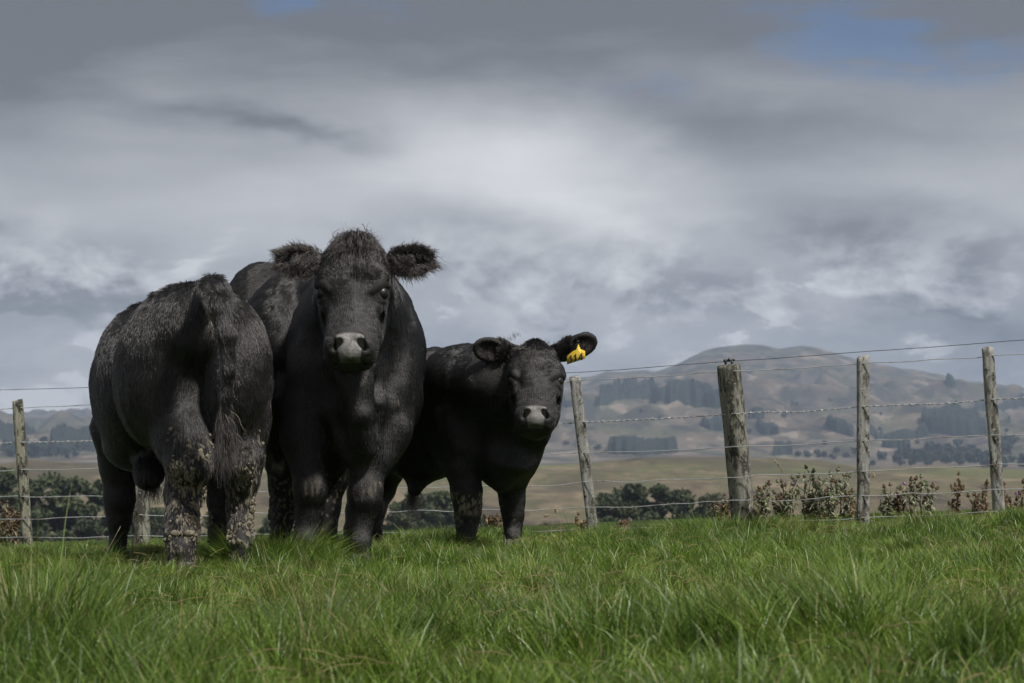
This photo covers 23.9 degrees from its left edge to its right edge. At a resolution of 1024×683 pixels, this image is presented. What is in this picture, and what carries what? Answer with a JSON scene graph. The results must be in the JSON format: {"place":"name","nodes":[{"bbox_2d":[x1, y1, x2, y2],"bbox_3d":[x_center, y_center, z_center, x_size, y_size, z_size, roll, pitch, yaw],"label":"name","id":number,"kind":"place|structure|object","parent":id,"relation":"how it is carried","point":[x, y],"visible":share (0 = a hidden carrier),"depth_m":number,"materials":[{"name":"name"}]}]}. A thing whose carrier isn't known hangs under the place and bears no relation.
{"place":"outdoors","nodes":[
{"label":"outdoors","id":0,"kind":"place"},
{"bbox_2d":[3,548,157,558],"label":"grass","id":1,"kind":"structure","parent":0,"point":[87,556],"depth_m":13.21,"materials":[{"name":"green plant"}]},
{"bbox_2d":[0,548,223,583],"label":"grass","id":2,"kind":"structure","parent":0,"point":[149,570],"depth_m":10.81,"materials":[{"name":"green plant"}]},
{"bbox_2d":[0,344,1023,458],"bbox_3d":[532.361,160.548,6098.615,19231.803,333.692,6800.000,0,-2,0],"label":"mountain","id":3,"kind":"structure","parent":0,"point":[813,389],"depth_m":4186.24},
{"bbox_2d":[1,437,28,446],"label":"forest","id":4,"kind":"object","parent":3,"relation":"on","point":[10,439],"visible":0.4,"depth_m":3168.92,"materials":[{"name":"plant"}]},
{"bbox_2d":[0,420,35,439],"bbox_3d":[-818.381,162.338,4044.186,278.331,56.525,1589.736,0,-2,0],"label":"forest","id":5,"kind":"object","parent":3,"relation":"on","point":[6,430],"visible":0.41,"depth_m":3401.01,"materials":[{"name":"green plant"}]},
{"bbox_2d":[49,423,95,451],"bbox_3d":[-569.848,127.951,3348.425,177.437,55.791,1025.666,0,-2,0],"label":"forest","id":6,"kind":"object","parent":3,"relation":"on","point":[63,432],"visible":0.65,"depth_m":3010.45,"materials":[{"name":"green plant"}]},
{"bbox_2d":[0,353,1023,467],"bbox_3d":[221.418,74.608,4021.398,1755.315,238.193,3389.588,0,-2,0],"label":"distant trees","id":7,"kind":"object","parent":3,"relation":"on","point":[958,454],"visible":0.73,"depth_m":2732.31,"materials":[{"name":"green plant"}]},
{"bbox_2d":[561,395,572,407],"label":"forest","id":8,"kind":"object","parent":3,"relation":"on","point":[566,403],"visible":0.38,"depth_m":4151.37,"materials":[{"name":"green plant"}]},
{"bbox_2d":[607,435,677,455],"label":"forest","id":9,"kind":"object","parent":3,"relation":"on","point":[621,444],"visible":0.94,"depth_m":2815.40,"materials":[{"name":"green plant"}]},
{"bbox_2d":[598,375,720,408],"bbox_3d":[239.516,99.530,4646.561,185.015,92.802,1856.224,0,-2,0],"label":"forest","id":10,"kind":"object","parent":3,"relation":"on","point":[692,392],"visible":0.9,"depth_m":3897.21,"materials":[{"name":"green plant"}]},
{"bbox_2d":[701,416,722,430],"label":"forest","id":11,"kind":"object","parent":3,"relation":"on","point":[714,423],"visible":0.85,"depth_m":3442.60,"materials":[{"name":"green plant"}]},
{"bbox_2d":[748,406,764,418],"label":"forest","id":12,"kind":"object","parent":3,"relation":"on","point":[755,415],"visible":0.91,"depth_m":3537.92,"materials":[{"name":"green plant"}]},
{"bbox_2d":[757,417,779,434],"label":"forest","id":13,"kind":"object","parent":3,"relation":"on","point":[765,428],"visible":0.98,"depth_m":3427.30,"materials":[{"name":"green plant"}]},
{"bbox_2d":[773,440,792,455],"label":"trees","id":14,"kind":"object","parent":3,"relation":"on","point":[782,450],"visible":0.87,"depth_m":2803.66,"materials":[{"name":"green plant"}]},
{"bbox_2d":[790,399,797,406],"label":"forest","id":15,"kind":"object","parent":3,"relation":"on","point":[793,403],"visible":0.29,"depth_m":3804.10,"materials":[{"name":"green plant"}]},
{"bbox_2d":[826,415,853,436],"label":"forest","id":16,"kind":"object","parent":3,"relation":"on","point":[840,426],"visible":1,"depth_m":3396.22,"materials":[{"name":"green plant"}]},
{"bbox_2d":[882,436,910,447],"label":"trees","id":17,"kind":"object","parent":3,"relation":"on","point":[894,444],"visible":0.81,"depth_m":3009.53,"materials":[{"name":"green plant"}]},
{"bbox_2d":[870,422,928,439],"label":"forest","id":18,"kind":"object","parent":3,"relation":"on","point":[922,430],"visible":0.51,"depth_m":3448.41,"materials":[{"name":"green plant"}]},
{"bbox_2d":[946,373,955,387],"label":"forest","id":19,"kind":"object","parent":3,"relation":"on","point":[950,382],"visible":1,"depth_m":4587.16,"materials":[{"name":"green plant"}]},
{"bbox_2d":[921,400,986,437],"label":"forest","id":20,"kind":"object","parent":3,"relation":"on","point":[955,419],"visible":0.99,"depth_m":3443.64,"materials":[{"name":"green plant"}]},
{"bbox_2d":[965,407,979,415],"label":"forest","id":21,"kind":"object","parent":3,"relation":"on","point":[973,410],"visible":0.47,"depth_m":3518.13,"materials":[{"name":"plant"}]},
{"bbox_2d":[969,393,1023,411],"bbox_3d":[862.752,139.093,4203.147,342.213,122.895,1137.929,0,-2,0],"label":"forest","id":22,"kind":"object","parent":3,"relation":"on","point":[1012,404],"visible":0.61,"depth_m":4603.51,"materials":[{"name":"plant"}]},
{"bbox_2d":[1002,415,1010,422],"bbox_3d":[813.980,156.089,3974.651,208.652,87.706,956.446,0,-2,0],"label":"forest","id":23,"kind":"object","parent":3,"relation":"on","point":[1008,419],"visible":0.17,"depth_m":4298.97,"materials":[{"name":"green plant"}]},
{"bbox_2d":[0,457,1023,541],"bbox_3d":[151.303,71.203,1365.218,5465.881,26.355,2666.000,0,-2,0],"label":"hills","id":24,"kind":"structure","parent":0,"point":[541,494],"depth_m":688.61,"materials":[{"name":"green plant"}]},
{"bbox_2d":[0,467,20,541],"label":"pine tree","id":25,"kind":"object","parent":24,"relation":"on","point":[9,479],"visible":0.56,"depth_m":328.52,"materials":[{"name":"green plant"}]},
{"bbox_2d":[8,478,51,541],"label":"pine tree","id":26,"kind":"object","parent":24,"relation":"on","point":[36,488],"visible":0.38,"depth_m":338.73,"materials":[{"name":"green plant"}]},
{"bbox_2d":[36,471,77,541],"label":"pine tree","id":27,"kind":"object","parent":24,"relation":"on","point":[50,480],"visible":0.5,"depth_m":343.29,"materials":[{"name":"green plant"}]},
{"bbox_2d":[47,476,103,541],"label":"pine tree","id":28,"kind":"object","parent":24,"relation":"on","point":[82,527],"visible":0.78,"depth_m":343.14,"materials":[{"name":"green plant"}]},
{"bbox_2d":[79,479,108,540],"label":"pine tree","id":29,"kind":"object","parent":24,"relation":"on","point":[94,504],"visible":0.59,"depth_m":347.71,"materials":[{"name":"green plant"}]},
{"bbox_2d":[98,507,131,539],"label":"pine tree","id":30,"kind":"object","parent":24,"relation":"on","point":[128,538],"visible":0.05,"depth_m":347.77,"materials":[{"name":"green plant"}]},
{"bbox_2d":[150,506,164,537],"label":"pine tree","id":31,"kind":"object","parent":24,"relation":"on","point":[156,524],"visible":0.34,"depth_m":347.43,"materials":[{"name":"green plant"}]},
{"bbox_2d":[200,512,227,535],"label":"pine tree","id":32,"kind":"object","parent":24,"relation":"on","point":[204,521],"visible":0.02,"depth_m":350.70,"materials":[{"name":"green plant"}]},
{"bbox_2d":[256,515,269,533],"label":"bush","id":33,"kind":"object","parent":24,"relation":"on","point":[266,526],"visible":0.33,"depth_m":338.10,"materials":[{"name":"green plant"}]},
{"bbox_2d":[383,501,417,530],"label":"pine tree","id":34,"kind":"object","parent":24,"relation":"on","point":[394,507],"visible":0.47,"depth_m":348.24,"materials":[{"name":"green plant"}]},
{"bbox_2d":[393,492,444,529],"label":"pine tree","id":35,"kind":"object","parent":24,"relation":"on","point":[420,521],"visible":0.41,"depth_m":347.82,"materials":[{"name":"green plant"}]},
{"bbox_2d":[424,490,454,528],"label":"pine tree","id":36,"kind":"object","parent":24,"relation":"on","point":[442,499],"visible":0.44,"depth_m":350.11,"materials":[{"name":"green plant"}]},
{"bbox_2d":[480,516,490,526],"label":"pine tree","id":37,"kind":"object","parent":24,"relation":"on","point":[482,523],"visible":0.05,"depth_m":343.70,"materials":[{"name":"green plant"}]},
{"bbox_2d":[595,492,627,521],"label":"pine tree","id":38,"kind":"object","parent":24,"relation":"on","point":[604,500],"visible":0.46,"depth_m":348.40,"materials":[{"name":"green plant"}]},
{"bbox_2d":[609,483,658,520],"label":"pine tree","id":39,"kind":"object","parent":24,"relation":"on","point":[635,495],"visible":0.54,"depth_m":349.92,"materials":[{"name":"green plant"}]},
{"bbox_2d":[640,483,676,519],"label":"pine tree","id":40,"kind":"object","parent":24,"relation":"on","point":[660,493],"visible":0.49,"depth_m":348.60,"materials":[{"name":"green plant"}]},
{"bbox_2d":[669,488,704,518],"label":"pine tree","id":41,"kind":"object","parent":24,"relation":"on","point":[682,496],"visible":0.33,"depth_m":347.72,"materials":[{"name":"green plant"}]},
{"bbox_2d":[694,492,728,517],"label":"pine tree","id":42,"kind":"object","parent":24,"relation":"on","point":[703,509],"visible":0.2,"depth_m":346.47,"materials":[{"name":"green plant"}]},
{"bbox_2d":[0,493,1023,682],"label":"ground","id":43,"kind":"structure","parent":0,"point":[542,528],"depth_m":6.61,"materials":[{"name":"green plant"}]},
{"bbox_2d":[0,499,15,546],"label":"thistle","id":44,"kind":"object","parent":43,"relation":"on","point":[5,521],"visible":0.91,"depth_m":17.32,"materials":[{"name":"brown plant"}]},
{"bbox_2d":[2,505,21,546],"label":"thistle","id":45,"kind":"object","parent":43,"relation":"on","point":[16,524],"visible":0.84,"depth_m":17.31,"materials":[{"name":"brown plant"}]},
{"bbox_2d":[0,484,214,648],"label":"grass","id":46,"kind":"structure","parent":43,"relation":"on","point":[115,593],"depth_m":6.76,"materials":[{"name":"green plant"}]},
{"bbox_2d":[88,272,273,571],"bbox_3d":[-1.857,0.458,12.887,0.836,1.456,3.594,1,-2,-14],"label":"bull","id":47,"kind":"object","parent":43,"relation":"on","point":[181,381],"visible":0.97,"depth_m":11.63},
{"bbox_2d":[196,511,375,563],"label":"grass","id":48,"kind":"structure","parent":43,"relation":"on","point":[285,546],"depth_m":11.72,"materials":[{"name":"green plant"}]},
{"bbox_2d":[229,222,445,561],"bbox_3d":[-1.018,0.337,12.976,0.920,1.675,2.745,1,-3,-18],"label":"bull","id":49,"kind":"object","parent":43,"relation":"on","point":[338,316],"visible":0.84,"depth_m":12.04,"materials":[{"name":"black"}]},
{"bbox_2d":[343,332,597,549],"bbox_3d":[-0.405,0.589,13.499,0.729,1.213,2.675,1,-3,-28],"label":"calf","id":50,"kind":"object","parent":43,"relation":"on","point":[490,414],"visible":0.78,"depth_m":12.79,"materials":[{"name":"black"}]},
{"bbox_2d":[481,513,502,529],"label":"thistle","id":51,"kind":"object","parent":43,"relation":"on","point":[492,520],"visible":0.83,"depth_m":16.32,"materials":[{"name":"brown plant"}]},
{"bbox_2d":[0,340,1023,545],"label":"wire fence","id":52,"kind":"object","parent":43,"relation":"on","point":[736,443],"visible":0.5,"depth_m":15.00,"materials":[{"name":"grey wood"}]},
{"bbox_2d":[479,527,648,549],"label":"grass","id":53,"kind":"structure","parent":43,"relation":"on","point":[562,541],"depth_m":12.60,"materials":[{"name":"green plant"}]},
{"bbox_2d":[572,512,586,530],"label":"thistle","id":54,"kind":"object","parent":43,"relation":"on","point":[584,523],"visible":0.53,"depth_m":16.14,"materials":[{"name":"brown plant"}]},
{"bbox_2d":[612,519,630,529],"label":"thistle","id":55,"kind":"object","parent":43,"relation":"on","point":[625,522],"visible":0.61,"depth_m":16.00,"materials":[{"name":"brown plant"}]},
{"bbox_2d":[551,567,827,619],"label":"grass","id":56,"kind":"structure","parent":43,"relation":"on","point":[703,594],"depth_m":7.72,"materials":[{"name":"green plant"}]},
{"bbox_2d":[707,493,729,521],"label":"thistle","id":57,"kind":"object","parent":43,"relation":"on","point":[720,505],"visible":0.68,"depth_m":15.52,"materials":[{"name":"brown plant"}]},
{"bbox_2d":[717,502,730,519],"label":"thistle","id":58,"kind":"object","parent":43,"relation":"on","point":[728,513],"visible":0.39,"depth_m":15.50,"materials":[{"name":"brown plant"}]},
{"bbox_2d":[643,505,827,535],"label":"grass","id":59,"kind":"structure","parent":43,"relation":"on","point":[718,521],"depth_m":13.30,"materials":[{"name":"green plant"}]},
{"bbox_2d":[753,495,761,519],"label":"thistle","id":60,"kind":"object","parent":43,"relation":"on","point":[754,498],"visible":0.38,"depth_m":15.19,"materials":[{"name":"plant"}]},
{"bbox_2d":[751,480,773,519],"bbox_3d":[1.553,1.048,14.958,0.219,0.385,0.231,-2,-3,43],"label":"thistle","id":61,"kind":"object","parent":43,"relation":"on","point":[763,502],"visible":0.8,"depth_m":14.89,"materials":[{"name":"green plant"}]},
{"bbox_2d":[769,490,791,520],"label":"thistle","id":62,"kind":"object","parent":43,"relation":"on","point":[780,496],"visible":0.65,"depth_m":15.12,"materials":[{"name":"green plant"}]},
{"bbox_2d":[773,458,799,518],"bbox_3d":[1.635,0.877,14.395,0.165,0.371,0.023,0,-2,-2],"label":"grass stalk","id":63,"kind":"object","parent":43,"relation":"on","point":[787,479],"depth_m":14.40,"materials":[{"name":"plant"}]},
{"bbox_2d":[774,473,800,520],"bbox_3d":[1.703,0.997,14.952,0.182,0.368,0.198,0,-2,0],"label":"thistle","id":64,"kind":"object","parent":43,"relation":"on","point":[787,504],"visible":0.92,"depth_m":14.94,"materials":[{"name":"green plant"}]},
{"bbox_2d":[791,473,823,521],"bbox_3d":[1.851,1.006,15.102,0.226,0.368,0.145,0,-2,0],"label":"thistle","id":65,"kind":"object","parent":43,"relation":"on","point":[806,490],"visible":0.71,"depth_m":15.11,"materials":[{"name":"green plant"}]},
{"bbox_2d":[804,465,828,524],"bbox_3d":[1.880,0.983,14.984,0.191,0.442,0.145,2,-3,-43],"label":"thistle","id":66,"kind":"object","parent":43,"relation":"on","point":[816,488],"visible":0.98,"depth_m":14.98,"materials":[{"name":"green plant"}]},
{"bbox_2d":[810,493,834,519],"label":"thistle","id":67,"kind":"object","parent":43,"relation":"on","point":[822,512],"visible":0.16,"depth_m":15.26,"materials":[{"name":"green plant"}]},
{"bbox_2d":[818,466,840,521],"bbox_3d":[1.976,0.982,15.001,0.187,0.417,0.203,1,-3,-30],"label":"thistle","id":68,"kind":"object","parent":43,"relation":"on","point":[829,510],"visible":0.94,"depth_m":14.98,"materials":[{"name":"green plant"}]},
{"bbox_2d":[833,472,855,521],"bbox_3d":[2.084,1.015,15.181,0.180,0.392,0.171,0,-2,0],"label":"thistle","id":69,"kind":"object","parent":43,"relation":"on","point":[848,499],"visible":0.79,"depth_m":15.16,"materials":[{"name":"green plant"}]},
{"bbox_2d":[841,488,856,519],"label":"thistle","id":70,"kind":"object","parent":43,"relation":"on","point":[852,506],"visible":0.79,"depth_m":15.20,"materials":[{"name":"plant"}]},
{"bbox_2d":[872,472,876,522],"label":"grass stalk","id":71,"kind":"object","parent":43,"relation":"on","point":[876,491],"depth_m":13.80,"materials":[{"name":"beige plant"}]},
{"bbox_2d":[878,482,900,517],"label":"thistle","id":72,"kind":"object","parent":43,"relation":"on","point":[887,504],"visible":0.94,"depth_m":15.00,"materials":[{"name":"green plant"}]},
{"bbox_2d":[892,486,908,519],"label":"thistle","id":73,"kind":"object","parent":43,"relation":"on","point":[898,505],"visible":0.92,"depth_m":14.96,"materials":[{"name":"plant"}]},
{"bbox_2d":[902,475,921,519],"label":"thistle","id":74,"kind":"object","parent":43,"relation":"on","point":[911,496],"visible":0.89,"depth_m":14.82,"materials":[{"name":"green plant"}]},
{"bbox_2d":[842,527,984,558],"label":"grass","id":75,"kind":"structure","parent":43,"relation":"on","point":[889,542],"depth_m":11.23,"materials":[{"name":"green plant"}]},
{"bbox_2d":[914,474,938,516],"bbox_3d":[2.537,0.988,14.865,0.170,0.349,0.184,0,-2,0],"label":"thistle","id":76,"kind":"object","parent":43,"relation":"on","point":[927,497],"visible":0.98,"depth_m":14.85,"materials":[{"name":"green plant"}]},
{"bbox_2d":[947,471,965,515],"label":"thistle","id":77,"kind":"object","parent":43,"relation":"on","point":[957,495],"visible":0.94,"depth_m":14.78,"materials":[{"name":"brown plant"}]},
{"bbox_2d":[965,492,980,517],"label":"thistle","id":78,"kind":"object","parent":43,"relation":"on","point":[973,501],"visible":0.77,"depth_m":14.73,"materials":[{"name":"brown plant"}]},
{"bbox_2d":[973,479,990,514],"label":"thistle","id":79,"kind":"object","parent":43,"relation":"on","point":[984,505],"visible":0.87,"depth_m":14.60,"materials":[{"name":"brown plant"}]},
{"bbox_2d":[1003,481,1014,510],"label":"thistle","id":80,"kind":"object","parent":43,"relation":"on","point":[1007,501],"visible":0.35,"depth_m":14.58,"materials":[{"name":"brown plant"}]},
{"bbox_2d":[1007,478,1023,509],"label":"thistle","id":81,"kind":"object","parent":43,"relation":"on","point":[1019,493],"visible":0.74,"depth_m":14.53,"materials":[{"name":"plant"}]},
{"bbox_2d":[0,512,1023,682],"bbox_3d":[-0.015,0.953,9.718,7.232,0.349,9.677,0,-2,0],"label":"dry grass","id":82,"kind":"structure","parent":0,"point":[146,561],"depth_m":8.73,"materials":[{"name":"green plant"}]},
{"bbox_2d":[0,0,1023,413],"label":"sky","id":83,"kind":"structure","parent":0,"point":[666,182],"materials":[{"name":"grey"}]},
{"bbox_2d":[491,518,726,545],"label":"grass","id":84,"kind":"structure","parent":0,"point":[579,536],"depth_m":13.47,"materials":[{"name":"green plant"}]},
{"bbox_2d":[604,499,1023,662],"bbox_3d":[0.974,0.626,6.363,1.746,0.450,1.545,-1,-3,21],"label":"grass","id":85,"kind":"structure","parent":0,"point":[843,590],"depth_m":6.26,"materials":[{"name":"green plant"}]},
{"bbox_2d":[877,528,1023,567],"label":"grass","id":86,"kind":"structure","parent":0,"point":[975,549],"depth_m":10.10,"materials":[{"name":"green plant"}]}
]}

